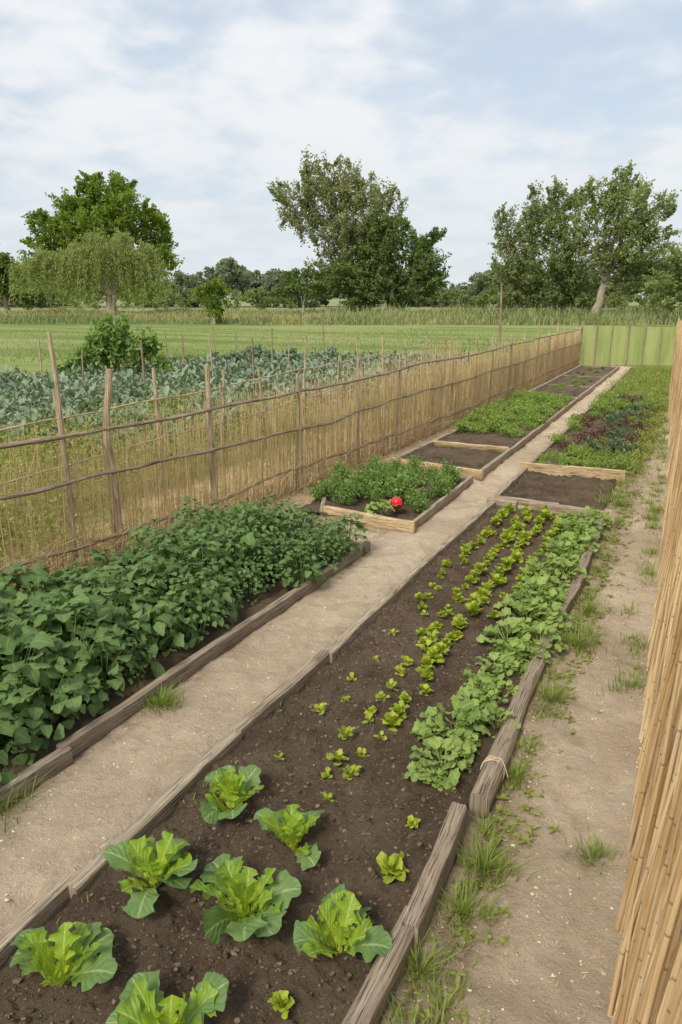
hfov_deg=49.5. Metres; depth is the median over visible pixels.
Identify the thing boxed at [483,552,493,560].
young plant
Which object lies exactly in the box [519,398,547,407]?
leafy plant
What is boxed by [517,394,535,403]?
leafy plant
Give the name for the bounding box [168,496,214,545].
bean plant
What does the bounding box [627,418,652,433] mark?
reddish plant
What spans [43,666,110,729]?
bean plant
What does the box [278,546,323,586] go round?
bean plant
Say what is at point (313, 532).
bean plant
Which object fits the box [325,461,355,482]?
herb plant
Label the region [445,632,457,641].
young plant
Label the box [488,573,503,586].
young plant
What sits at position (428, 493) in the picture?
herb plant
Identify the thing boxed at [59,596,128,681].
bean plant
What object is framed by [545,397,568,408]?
leafy plant
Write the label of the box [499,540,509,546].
young plant
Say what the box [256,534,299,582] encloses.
bean plant
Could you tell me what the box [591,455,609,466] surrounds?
leafy plant
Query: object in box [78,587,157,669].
bean plant
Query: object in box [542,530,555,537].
young plant
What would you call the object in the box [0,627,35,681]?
bean plant
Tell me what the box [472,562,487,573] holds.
young plant
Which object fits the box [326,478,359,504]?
herb plant
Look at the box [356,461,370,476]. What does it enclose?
herb plant
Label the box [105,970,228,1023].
lettuce plant
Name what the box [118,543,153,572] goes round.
bean plant
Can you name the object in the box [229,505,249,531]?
bean plant
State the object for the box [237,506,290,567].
bean plant
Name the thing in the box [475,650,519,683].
salad plant
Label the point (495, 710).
salad plant
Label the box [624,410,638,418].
dusky plant
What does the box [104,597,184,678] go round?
bean plant
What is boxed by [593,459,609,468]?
leafy plant
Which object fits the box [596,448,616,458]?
leafy plant
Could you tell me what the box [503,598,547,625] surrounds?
salad plant
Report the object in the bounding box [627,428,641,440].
dusky plant
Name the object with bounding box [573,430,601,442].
reddish plant
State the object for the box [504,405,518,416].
leafy plant
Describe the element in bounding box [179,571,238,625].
bean plant
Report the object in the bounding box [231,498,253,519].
bean plant
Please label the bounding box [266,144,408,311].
pale tree
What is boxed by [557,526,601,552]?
salad plant
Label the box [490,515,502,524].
young plant
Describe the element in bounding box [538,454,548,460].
leafy plant
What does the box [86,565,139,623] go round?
bean plant
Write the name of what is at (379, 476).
herb plant
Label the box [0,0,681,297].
sky
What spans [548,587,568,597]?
salad plant
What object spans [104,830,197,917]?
lettuce plant
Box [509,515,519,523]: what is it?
young plant
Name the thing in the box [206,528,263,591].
bean plant
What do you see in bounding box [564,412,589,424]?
leafy plant
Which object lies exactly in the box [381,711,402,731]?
young plant
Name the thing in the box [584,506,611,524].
salad plant
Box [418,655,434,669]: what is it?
young plant
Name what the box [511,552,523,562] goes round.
young plant
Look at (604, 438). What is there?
leafy plant
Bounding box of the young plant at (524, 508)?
[520,506,530,511]
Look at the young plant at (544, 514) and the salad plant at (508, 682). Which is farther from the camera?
the young plant at (544, 514)
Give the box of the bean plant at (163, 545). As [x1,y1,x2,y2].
[130,538,198,620]
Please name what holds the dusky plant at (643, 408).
on the raised bed at (550, 447)
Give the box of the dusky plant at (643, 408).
[641,403,656,413]
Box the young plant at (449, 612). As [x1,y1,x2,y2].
[446,609,453,616]
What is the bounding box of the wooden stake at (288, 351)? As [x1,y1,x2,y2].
[288,333,289,366]
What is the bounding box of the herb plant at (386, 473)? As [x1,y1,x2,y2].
[379,463,406,487]
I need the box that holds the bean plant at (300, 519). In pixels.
[274,500,315,547]
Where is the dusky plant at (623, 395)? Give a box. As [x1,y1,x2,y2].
[615,392,630,398]
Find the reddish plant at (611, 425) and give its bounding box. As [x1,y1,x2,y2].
[606,421,617,427]
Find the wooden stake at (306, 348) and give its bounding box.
[305,332,306,371]
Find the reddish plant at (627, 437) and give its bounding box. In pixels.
[621,432,638,442]
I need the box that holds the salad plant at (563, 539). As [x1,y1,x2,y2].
[548,534,585,552]
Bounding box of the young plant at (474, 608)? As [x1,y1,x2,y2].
[466,601,482,615]
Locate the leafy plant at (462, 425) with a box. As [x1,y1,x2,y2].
[448,417,477,432]
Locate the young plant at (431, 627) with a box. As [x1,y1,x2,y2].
[425,623,436,632]
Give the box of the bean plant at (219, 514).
[184,504,237,561]
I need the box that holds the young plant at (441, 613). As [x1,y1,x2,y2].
[436,610,446,617]
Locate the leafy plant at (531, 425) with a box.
[523,421,539,429]
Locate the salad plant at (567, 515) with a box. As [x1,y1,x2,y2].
[562,508,588,519]
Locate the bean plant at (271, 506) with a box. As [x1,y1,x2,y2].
[251,505,284,545]
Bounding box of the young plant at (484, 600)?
[479,596,489,604]
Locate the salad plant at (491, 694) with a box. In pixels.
[477,688,507,714]
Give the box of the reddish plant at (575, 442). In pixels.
[561,437,585,448]
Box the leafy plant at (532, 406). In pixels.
[517,403,545,413]
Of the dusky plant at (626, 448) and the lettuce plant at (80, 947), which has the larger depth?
the dusky plant at (626, 448)
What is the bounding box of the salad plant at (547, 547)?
[543,539,584,557]
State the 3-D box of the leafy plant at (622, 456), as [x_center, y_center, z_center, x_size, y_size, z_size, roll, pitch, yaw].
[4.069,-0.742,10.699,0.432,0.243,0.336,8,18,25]
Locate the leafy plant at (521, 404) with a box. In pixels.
[503,400,535,410]
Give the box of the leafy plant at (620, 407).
[609,398,632,410]
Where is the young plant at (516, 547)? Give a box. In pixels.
[510,545,521,550]
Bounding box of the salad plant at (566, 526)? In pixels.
[555,518,585,536]
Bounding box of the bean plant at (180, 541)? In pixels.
[145,535,206,579]
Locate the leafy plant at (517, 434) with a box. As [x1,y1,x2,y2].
[506,429,523,437]
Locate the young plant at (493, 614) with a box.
[486,610,499,618]
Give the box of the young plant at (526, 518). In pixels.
[522,516,531,522]
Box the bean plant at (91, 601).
[15,593,123,709]
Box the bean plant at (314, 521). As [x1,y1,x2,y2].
[305,514,333,552]
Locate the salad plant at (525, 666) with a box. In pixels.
[502,664,528,680]
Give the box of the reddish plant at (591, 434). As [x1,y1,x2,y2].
[578,429,602,439]
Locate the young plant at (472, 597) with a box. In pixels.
[464,593,480,607]
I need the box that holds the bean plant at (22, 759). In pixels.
[0,683,52,765]
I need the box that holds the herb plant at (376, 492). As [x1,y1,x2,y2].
[366,478,388,501]
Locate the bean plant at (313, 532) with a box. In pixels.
[299,522,327,556]
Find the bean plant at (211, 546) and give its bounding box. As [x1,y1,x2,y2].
[168,532,237,604]
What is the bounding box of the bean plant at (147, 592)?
[130,586,183,647]
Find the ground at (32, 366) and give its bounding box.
[0,298,681,590]
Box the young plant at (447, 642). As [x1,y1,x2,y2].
[440,638,451,647]
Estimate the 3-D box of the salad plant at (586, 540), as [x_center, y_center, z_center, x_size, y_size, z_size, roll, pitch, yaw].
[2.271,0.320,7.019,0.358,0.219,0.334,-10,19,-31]
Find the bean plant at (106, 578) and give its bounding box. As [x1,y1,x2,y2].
[60,565,135,633]
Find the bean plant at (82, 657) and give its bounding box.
[65,624,144,711]
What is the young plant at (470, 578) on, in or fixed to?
on the raised bed at (408, 925)
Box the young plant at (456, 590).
[451,587,461,595]
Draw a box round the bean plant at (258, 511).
[235,500,289,555]
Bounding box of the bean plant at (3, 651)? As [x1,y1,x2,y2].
[0,614,46,713]
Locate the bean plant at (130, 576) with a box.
[108,549,182,623]
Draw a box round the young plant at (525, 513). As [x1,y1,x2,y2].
[521,510,533,516]
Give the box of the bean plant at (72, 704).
[0,652,90,750]
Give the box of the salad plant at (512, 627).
[476,617,534,658]
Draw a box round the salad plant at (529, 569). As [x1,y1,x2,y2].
[521,559,559,582]
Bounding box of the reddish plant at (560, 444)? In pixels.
[555,440,567,447]
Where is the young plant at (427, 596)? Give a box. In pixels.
[423,592,432,599]
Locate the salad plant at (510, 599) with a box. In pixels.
[493,589,550,617]
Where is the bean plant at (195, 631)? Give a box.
[140,591,205,656]
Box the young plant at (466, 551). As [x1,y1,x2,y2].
[461,548,470,554]
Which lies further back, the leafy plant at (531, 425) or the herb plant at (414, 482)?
the leafy plant at (531, 425)
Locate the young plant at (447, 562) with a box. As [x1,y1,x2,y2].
[442,559,451,566]
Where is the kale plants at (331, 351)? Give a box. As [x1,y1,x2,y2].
[209,343,337,361]
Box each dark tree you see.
[0,244,50,310]
[317,208,451,313]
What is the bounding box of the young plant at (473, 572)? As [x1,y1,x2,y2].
[467,570,478,577]
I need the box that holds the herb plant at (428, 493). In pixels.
[418,485,436,499]
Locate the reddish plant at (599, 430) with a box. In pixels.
[590,425,616,437]
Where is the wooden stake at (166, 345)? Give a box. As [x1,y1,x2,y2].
[164,333,168,359]
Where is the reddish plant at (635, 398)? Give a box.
[628,394,643,401]
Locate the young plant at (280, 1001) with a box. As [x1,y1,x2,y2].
[267,990,294,1018]
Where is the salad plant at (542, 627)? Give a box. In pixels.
[518,621,567,654]
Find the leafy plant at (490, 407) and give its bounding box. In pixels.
[476,400,504,413]
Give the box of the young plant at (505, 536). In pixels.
[498,532,512,540]
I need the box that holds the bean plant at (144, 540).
[132,531,184,594]
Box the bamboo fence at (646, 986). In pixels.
[607,319,681,1023]
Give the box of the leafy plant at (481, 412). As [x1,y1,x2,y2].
[469,406,496,419]
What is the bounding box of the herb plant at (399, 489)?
[385,469,422,502]
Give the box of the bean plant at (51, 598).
[9,588,81,628]
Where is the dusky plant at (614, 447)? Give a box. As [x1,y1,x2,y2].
[604,440,621,452]
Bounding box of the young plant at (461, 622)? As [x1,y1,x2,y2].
[451,616,467,628]
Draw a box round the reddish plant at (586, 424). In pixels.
[576,417,592,427]
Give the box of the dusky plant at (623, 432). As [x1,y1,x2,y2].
[612,425,626,435]
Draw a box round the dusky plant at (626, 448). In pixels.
[616,444,634,453]
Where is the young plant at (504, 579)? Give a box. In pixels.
[495,573,506,582]
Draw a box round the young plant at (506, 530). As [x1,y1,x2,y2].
[502,528,512,533]
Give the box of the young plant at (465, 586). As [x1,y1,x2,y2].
[461,583,468,589]
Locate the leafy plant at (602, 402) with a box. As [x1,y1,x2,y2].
[588,398,610,409]
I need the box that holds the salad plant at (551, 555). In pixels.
[518,551,567,583]
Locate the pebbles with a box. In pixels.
[0,460,666,1023]
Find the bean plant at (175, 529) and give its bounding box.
[156,527,186,548]
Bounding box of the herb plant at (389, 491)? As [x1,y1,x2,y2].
[382,483,393,496]
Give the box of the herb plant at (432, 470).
[423,461,439,478]
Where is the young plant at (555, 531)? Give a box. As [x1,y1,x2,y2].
[551,527,559,536]
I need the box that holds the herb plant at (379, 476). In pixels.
[368,466,385,486]
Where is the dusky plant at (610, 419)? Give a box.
[605,413,622,422]
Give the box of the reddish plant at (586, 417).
[571,411,592,418]
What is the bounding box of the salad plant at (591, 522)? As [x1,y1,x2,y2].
[576,518,607,535]
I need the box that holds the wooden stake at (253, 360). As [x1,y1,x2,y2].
[251,338,254,385]
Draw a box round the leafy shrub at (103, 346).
[57,310,173,374]
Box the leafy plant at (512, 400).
[504,395,517,405]
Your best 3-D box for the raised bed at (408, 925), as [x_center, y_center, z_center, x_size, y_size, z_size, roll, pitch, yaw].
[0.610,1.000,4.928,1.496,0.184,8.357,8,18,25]
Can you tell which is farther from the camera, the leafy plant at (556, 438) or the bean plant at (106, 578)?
the leafy plant at (556, 438)
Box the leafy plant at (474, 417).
[462,410,487,423]
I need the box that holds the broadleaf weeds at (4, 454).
[0,380,319,572]
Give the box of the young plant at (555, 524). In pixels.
[551,520,562,530]
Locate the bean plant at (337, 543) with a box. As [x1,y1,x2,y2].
[308,528,346,570]
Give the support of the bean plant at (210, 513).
on the raised bed at (88, 729)
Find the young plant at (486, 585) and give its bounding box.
[481,581,493,590]
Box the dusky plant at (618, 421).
[608,418,624,426]
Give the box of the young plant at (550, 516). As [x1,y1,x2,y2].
[542,510,553,519]
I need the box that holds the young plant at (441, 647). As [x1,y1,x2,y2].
[434,641,449,657]
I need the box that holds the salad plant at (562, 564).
[546,557,588,580]
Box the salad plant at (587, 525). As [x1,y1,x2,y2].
[569,523,596,535]
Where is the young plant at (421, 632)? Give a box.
[415,628,425,636]
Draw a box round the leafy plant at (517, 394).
[508,391,527,398]
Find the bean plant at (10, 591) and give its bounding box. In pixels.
[1,558,90,611]
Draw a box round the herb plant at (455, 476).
[450,466,462,482]
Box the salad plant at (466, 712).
[410,696,486,756]
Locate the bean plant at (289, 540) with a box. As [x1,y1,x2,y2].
[274,538,304,574]
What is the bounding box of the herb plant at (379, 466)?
[371,460,391,476]
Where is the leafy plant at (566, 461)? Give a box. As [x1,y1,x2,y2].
[555,452,585,465]
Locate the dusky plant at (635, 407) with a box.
[628,404,639,410]
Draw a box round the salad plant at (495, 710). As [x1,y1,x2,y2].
[475,701,520,737]
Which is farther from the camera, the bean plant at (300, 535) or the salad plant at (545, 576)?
the bean plant at (300, 535)
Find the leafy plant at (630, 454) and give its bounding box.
[616,450,631,460]
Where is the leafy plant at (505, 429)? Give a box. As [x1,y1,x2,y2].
[496,423,516,435]
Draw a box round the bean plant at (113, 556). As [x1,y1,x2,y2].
[87,546,131,599]
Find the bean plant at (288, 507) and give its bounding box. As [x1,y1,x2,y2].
[272,498,304,538]
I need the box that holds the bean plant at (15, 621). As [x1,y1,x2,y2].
[0,599,21,666]
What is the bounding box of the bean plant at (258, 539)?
[232,529,279,577]
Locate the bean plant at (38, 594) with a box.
[32,571,94,630]
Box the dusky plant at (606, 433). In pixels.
[603,428,622,439]
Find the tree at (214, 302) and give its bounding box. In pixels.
[193,276,232,324]
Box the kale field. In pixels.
[0,348,480,453]
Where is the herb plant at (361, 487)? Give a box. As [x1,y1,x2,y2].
[344,469,374,498]
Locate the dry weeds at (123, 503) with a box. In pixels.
[0,359,577,572]
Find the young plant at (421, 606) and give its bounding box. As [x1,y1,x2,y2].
[418,601,427,609]
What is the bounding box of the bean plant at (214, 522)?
[191,519,247,572]
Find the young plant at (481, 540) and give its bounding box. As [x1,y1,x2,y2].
[477,537,485,544]
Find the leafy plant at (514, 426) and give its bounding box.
[498,423,521,429]
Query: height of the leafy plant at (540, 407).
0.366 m
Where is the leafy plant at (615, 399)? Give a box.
[603,395,622,401]
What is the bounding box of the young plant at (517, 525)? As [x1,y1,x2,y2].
[512,520,525,529]
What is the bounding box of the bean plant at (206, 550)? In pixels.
[178,527,232,582]
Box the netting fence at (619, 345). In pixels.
[581,323,677,366]
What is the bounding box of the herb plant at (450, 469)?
[428,458,465,482]
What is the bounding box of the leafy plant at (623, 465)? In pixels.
[604,457,639,474]
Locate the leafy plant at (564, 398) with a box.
[555,394,569,403]
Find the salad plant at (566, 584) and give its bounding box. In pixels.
[547,575,570,591]
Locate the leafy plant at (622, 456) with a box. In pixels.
[606,454,636,464]
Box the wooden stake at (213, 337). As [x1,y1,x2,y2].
[212,323,214,352]
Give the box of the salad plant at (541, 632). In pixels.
[531,620,560,635]
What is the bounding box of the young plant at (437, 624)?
[432,621,443,627]
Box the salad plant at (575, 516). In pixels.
[572,513,590,527]
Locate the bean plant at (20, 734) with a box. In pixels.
[0,695,30,784]
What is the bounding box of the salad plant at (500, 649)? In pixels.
[487,639,531,671]
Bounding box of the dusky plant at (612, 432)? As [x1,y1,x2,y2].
[602,428,623,441]
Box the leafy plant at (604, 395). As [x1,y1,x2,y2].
[593,391,617,399]
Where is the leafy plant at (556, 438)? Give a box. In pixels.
[546,430,571,443]
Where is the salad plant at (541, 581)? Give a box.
[515,575,564,606]
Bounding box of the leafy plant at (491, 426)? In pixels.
[481,418,500,432]
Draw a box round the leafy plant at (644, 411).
[637,409,652,416]
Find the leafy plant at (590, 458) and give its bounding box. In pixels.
[584,454,603,461]
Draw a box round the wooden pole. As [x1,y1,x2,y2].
[495,282,502,385]
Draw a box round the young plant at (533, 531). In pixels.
[529,527,539,535]
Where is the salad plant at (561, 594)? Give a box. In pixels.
[527,588,565,615]
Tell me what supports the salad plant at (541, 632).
on the raised bed at (408, 925)
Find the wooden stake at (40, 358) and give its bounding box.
[38,338,42,376]
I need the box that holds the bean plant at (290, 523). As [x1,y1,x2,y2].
[259,505,308,555]
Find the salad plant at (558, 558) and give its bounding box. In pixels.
[543,555,567,571]
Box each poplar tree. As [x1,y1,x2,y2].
[484,200,549,312]
[511,175,618,312]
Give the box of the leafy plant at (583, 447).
[572,442,596,454]
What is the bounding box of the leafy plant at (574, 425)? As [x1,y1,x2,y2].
[566,418,586,430]
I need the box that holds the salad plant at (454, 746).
[409,735,471,791]
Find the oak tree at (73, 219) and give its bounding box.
[17,170,184,312]
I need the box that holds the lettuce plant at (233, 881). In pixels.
[190,853,300,944]
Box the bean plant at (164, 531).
[146,527,193,580]
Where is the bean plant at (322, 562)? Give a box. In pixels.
[291,527,337,578]
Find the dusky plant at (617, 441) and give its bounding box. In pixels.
[605,437,628,446]
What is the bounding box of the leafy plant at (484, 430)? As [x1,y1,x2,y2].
[472,424,489,434]
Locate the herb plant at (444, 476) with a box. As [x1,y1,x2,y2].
[432,471,456,490]
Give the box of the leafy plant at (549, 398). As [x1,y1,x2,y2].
[538,392,561,404]
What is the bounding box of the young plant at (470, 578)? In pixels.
[464,574,479,583]
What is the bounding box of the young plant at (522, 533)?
[514,530,530,544]
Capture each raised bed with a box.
[0,497,608,1023]
[0,533,369,811]
[295,467,472,533]
[390,440,511,480]
[434,397,579,454]
[495,462,625,509]
[528,364,619,400]
[530,366,644,469]
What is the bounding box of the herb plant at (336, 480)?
[324,467,349,493]
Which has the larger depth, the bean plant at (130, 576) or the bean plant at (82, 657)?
the bean plant at (130, 576)
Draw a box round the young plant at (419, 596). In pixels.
[414,592,423,601]
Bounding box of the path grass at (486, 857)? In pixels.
[0,363,671,1023]
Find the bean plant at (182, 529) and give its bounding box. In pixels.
[158,516,210,569]
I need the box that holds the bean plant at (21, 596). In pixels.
[0,592,40,634]
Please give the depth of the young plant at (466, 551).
6.90 m
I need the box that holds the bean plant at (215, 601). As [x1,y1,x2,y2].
[172,573,230,642]
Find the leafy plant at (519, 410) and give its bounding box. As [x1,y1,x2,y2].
[514,403,534,416]
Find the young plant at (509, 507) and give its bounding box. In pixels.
[503,503,515,511]
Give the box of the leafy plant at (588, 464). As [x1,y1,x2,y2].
[575,457,597,466]
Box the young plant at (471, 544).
[466,541,478,549]
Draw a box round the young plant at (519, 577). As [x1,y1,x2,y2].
[514,574,524,580]
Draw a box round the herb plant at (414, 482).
[385,467,427,493]
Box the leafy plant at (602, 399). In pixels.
[594,396,611,403]
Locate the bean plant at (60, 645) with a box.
[2,633,77,723]
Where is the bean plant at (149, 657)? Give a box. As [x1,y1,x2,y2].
[100,621,155,684]
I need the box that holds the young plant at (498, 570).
[493,565,503,573]
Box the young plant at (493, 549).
[489,547,498,553]
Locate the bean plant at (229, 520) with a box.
[216,506,250,536]
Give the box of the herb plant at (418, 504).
[405,489,429,512]
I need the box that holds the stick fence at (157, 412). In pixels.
[0,335,462,541]
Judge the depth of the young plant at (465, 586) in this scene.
6.13 m
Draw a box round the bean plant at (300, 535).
[285,532,315,566]
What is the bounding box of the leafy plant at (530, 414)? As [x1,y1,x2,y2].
[523,411,537,419]
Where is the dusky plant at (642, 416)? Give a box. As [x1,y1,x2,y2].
[634,412,648,420]
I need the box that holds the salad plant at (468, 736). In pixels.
[442,727,479,767]
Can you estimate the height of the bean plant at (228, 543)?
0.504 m
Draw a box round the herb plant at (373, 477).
[343,462,385,491]
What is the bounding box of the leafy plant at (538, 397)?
[535,390,556,403]
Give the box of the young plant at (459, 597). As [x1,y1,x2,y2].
[452,593,464,601]
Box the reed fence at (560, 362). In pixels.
[0,322,583,599]
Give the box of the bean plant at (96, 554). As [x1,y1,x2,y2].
[68,549,115,600]
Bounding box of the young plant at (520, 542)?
[514,538,524,546]
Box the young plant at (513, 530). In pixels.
[510,527,517,533]
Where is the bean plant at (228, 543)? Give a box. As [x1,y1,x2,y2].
[199,530,254,591]
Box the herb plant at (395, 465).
[386,455,403,473]
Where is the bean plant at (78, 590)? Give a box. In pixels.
[23,586,105,671]
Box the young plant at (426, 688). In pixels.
[419,684,432,695]
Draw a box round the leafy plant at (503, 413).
[484,408,514,425]
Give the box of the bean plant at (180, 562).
[162,557,218,624]
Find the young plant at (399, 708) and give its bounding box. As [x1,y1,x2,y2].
[389,700,409,719]
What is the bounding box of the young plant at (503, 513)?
[499,510,507,516]
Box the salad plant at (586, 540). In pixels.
[564,534,597,552]
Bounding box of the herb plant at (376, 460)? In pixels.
[364,453,387,471]
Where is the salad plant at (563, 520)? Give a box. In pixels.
[556,516,580,533]
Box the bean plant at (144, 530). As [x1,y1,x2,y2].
[122,519,176,556]
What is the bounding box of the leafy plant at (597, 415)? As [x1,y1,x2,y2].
[589,409,603,419]
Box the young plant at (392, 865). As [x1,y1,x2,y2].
[376,851,409,883]
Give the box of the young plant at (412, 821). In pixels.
[405,815,420,827]
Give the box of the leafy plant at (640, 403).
[627,401,652,407]
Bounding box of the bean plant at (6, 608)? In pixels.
[0,592,27,628]
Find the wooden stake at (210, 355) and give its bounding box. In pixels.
[208,334,213,375]
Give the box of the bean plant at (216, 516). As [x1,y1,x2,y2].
[197,515,233,562]
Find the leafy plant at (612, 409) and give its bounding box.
[604,406,620,412]
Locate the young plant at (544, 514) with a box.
[539,509,548,518]
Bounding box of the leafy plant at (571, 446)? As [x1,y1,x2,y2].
[562,439,592,456]
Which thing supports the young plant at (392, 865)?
on the raised bed at (408, 925)
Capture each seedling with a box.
[273,752,283,759]
[313,702,326,714]
[321,767,332,777]
[322,792,333,801]
[326,749,348,765]
[338,726,355,739]
[340,696,350,701]
[342,764,361,779]
[347,672,356,680]
[356,747,369,757]
[363,713,373,723]
[364,705,376,713]
[373,731,386,740]
[375,691,389,700]
[385,678,397,690]
[387,628,398,635]
[394,665,405,675]
[400,655,412,666]
[416,639,431,652]
[426,631,438,641]
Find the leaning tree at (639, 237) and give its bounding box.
[569,159,681,315]
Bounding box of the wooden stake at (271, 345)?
[271,328,272,361]
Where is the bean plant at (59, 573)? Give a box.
[50,565,108,622]
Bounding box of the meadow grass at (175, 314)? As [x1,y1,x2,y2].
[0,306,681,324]
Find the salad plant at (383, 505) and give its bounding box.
[364,498,400,514]
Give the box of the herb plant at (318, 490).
[303,473,339,500]
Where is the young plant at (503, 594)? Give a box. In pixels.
[499,592,507,597]
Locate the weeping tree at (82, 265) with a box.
[0,227,173,323]
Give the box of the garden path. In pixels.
[0,365,669,1023]
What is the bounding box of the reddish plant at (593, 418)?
[584,413,597,420]
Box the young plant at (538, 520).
[533,515,544,523]
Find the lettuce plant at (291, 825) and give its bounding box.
[253,804,323,870]
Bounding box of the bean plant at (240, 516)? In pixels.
[222,502,276,563]
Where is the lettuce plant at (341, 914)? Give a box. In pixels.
[293,884,391,962]
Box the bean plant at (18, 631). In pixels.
[0,601,79,688]
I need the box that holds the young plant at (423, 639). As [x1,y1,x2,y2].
[417,636,429,645]
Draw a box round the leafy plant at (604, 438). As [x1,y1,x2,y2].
[592,434,611,447]
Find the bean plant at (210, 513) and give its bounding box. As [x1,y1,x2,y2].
[198,507,236,535]
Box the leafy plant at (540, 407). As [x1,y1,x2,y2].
[532,403,553,415]
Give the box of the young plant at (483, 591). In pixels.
[473,587,491,597]
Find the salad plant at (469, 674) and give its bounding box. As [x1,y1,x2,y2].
[463,668,500,693]
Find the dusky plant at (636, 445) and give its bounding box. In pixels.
[631,442,643,450]
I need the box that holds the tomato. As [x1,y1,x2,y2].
[390,496,402,508]
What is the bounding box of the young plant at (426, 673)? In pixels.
[415,665,433,680]
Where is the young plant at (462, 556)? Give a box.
[459,552,468,559]
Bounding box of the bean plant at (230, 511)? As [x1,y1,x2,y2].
[216,503,240,526]
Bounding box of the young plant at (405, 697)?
[397,691,411,702]
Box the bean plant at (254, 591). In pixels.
[228,558,265,605]
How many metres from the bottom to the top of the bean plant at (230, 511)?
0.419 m
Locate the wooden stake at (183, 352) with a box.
[182,336,184,366]
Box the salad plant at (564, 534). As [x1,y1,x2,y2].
[553,531,580,546]
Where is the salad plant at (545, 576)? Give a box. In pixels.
[517,573,551,596]
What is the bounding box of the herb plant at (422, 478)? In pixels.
[413,471,425,486]
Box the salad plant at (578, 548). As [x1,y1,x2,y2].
[562,545,586,559]
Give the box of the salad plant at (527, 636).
[514,632,553,663]
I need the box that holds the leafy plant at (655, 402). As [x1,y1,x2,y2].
[641,399,660,408]
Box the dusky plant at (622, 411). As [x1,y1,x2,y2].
[618,408,629,414]
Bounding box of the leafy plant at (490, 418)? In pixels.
[479,412,507,428]
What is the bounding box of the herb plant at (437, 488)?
[427,471,456,497]
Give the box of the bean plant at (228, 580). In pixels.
[202,567,243,616]
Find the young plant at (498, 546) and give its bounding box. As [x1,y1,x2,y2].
[494,543,503,549]
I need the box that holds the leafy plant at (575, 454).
[563,446,592,458]
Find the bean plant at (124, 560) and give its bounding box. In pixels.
[105,553,156,589]
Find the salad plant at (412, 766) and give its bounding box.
[404,758,447,787]
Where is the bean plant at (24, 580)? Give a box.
[0,564,53,621]
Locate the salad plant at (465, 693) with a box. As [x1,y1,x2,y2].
[450,686,491,714]
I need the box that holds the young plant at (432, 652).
[423,645,444,663]
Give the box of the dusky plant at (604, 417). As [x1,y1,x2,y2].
[600,408,619,421]
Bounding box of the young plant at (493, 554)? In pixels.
[490,552,496,557]
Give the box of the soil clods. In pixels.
[0,434,610,1023]
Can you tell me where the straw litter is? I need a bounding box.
[6,368,660,1023]
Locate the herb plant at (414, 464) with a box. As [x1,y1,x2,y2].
[394,453,430,472]
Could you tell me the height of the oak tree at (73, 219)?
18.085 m
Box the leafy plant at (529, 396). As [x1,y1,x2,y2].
[522,391,540,400]
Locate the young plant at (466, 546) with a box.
[460,543,470,549]
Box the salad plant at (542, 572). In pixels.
[520,569,552,594]
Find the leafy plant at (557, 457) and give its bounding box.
[552,453,568,460]
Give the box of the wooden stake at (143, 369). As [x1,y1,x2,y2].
[140,340,145,382]
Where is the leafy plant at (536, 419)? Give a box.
[517,411,550,425]
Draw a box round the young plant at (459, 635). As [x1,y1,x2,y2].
[453,630,462,638]
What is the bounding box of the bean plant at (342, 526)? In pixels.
[316,516,356,561]
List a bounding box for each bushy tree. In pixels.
[269,265,334,312]
[641,247,681,313]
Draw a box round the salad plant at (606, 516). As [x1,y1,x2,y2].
[584,512,610,528]
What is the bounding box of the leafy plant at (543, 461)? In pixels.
[534,460,554,464]
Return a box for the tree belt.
[0,256,678,307]
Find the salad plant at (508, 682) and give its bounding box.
[493,679,518,698]
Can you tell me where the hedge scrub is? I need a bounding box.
[0,283,681,310]
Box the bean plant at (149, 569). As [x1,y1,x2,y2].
[129,559,194,623]
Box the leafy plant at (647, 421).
[633,415,651,426]
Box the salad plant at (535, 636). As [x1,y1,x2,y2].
[504,617,538,639]
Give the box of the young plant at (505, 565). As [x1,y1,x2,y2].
[496,557,515,570]
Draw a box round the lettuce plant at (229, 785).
[200,764,264,823]
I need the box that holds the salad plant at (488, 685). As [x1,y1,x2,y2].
[459,677,496,702]
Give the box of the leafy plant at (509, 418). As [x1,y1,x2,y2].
[498,411,518,425]
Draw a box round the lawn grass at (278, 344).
[0,328,582,362]
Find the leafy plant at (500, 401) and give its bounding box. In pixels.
[494,396,510,405]
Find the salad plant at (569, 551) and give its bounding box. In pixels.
[545,541,578,563]
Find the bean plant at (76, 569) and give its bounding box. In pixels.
[45,566,89,592]
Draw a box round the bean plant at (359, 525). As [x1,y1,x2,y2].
[326,512,370,553]
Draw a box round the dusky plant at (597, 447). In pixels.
[581,437,602,451]
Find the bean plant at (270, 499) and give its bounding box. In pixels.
[249,493,288,532]
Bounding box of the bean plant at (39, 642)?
[0,625,65,740]
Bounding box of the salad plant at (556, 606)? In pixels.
[526,601,574,630]
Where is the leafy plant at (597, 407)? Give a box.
[588,398,608,410]
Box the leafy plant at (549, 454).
[543,450,559,457]
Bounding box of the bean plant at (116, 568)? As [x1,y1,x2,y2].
[89,564,159,634]
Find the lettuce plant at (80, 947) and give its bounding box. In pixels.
[9,921,116,991]
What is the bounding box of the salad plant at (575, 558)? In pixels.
[556,554,582,569]
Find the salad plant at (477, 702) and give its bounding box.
[452,699,494,730]
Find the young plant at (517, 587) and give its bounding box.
[511,585,520,591]
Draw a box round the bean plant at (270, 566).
[242,544,282,589]
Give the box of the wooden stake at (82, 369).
[81,350,84,389]
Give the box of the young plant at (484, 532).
[480,529,491,536]
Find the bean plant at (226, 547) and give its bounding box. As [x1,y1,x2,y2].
[210,531,244,565]
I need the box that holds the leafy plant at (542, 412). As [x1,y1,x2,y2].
[531,403,555,417]
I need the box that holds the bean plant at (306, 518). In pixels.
[290,506,320,536]

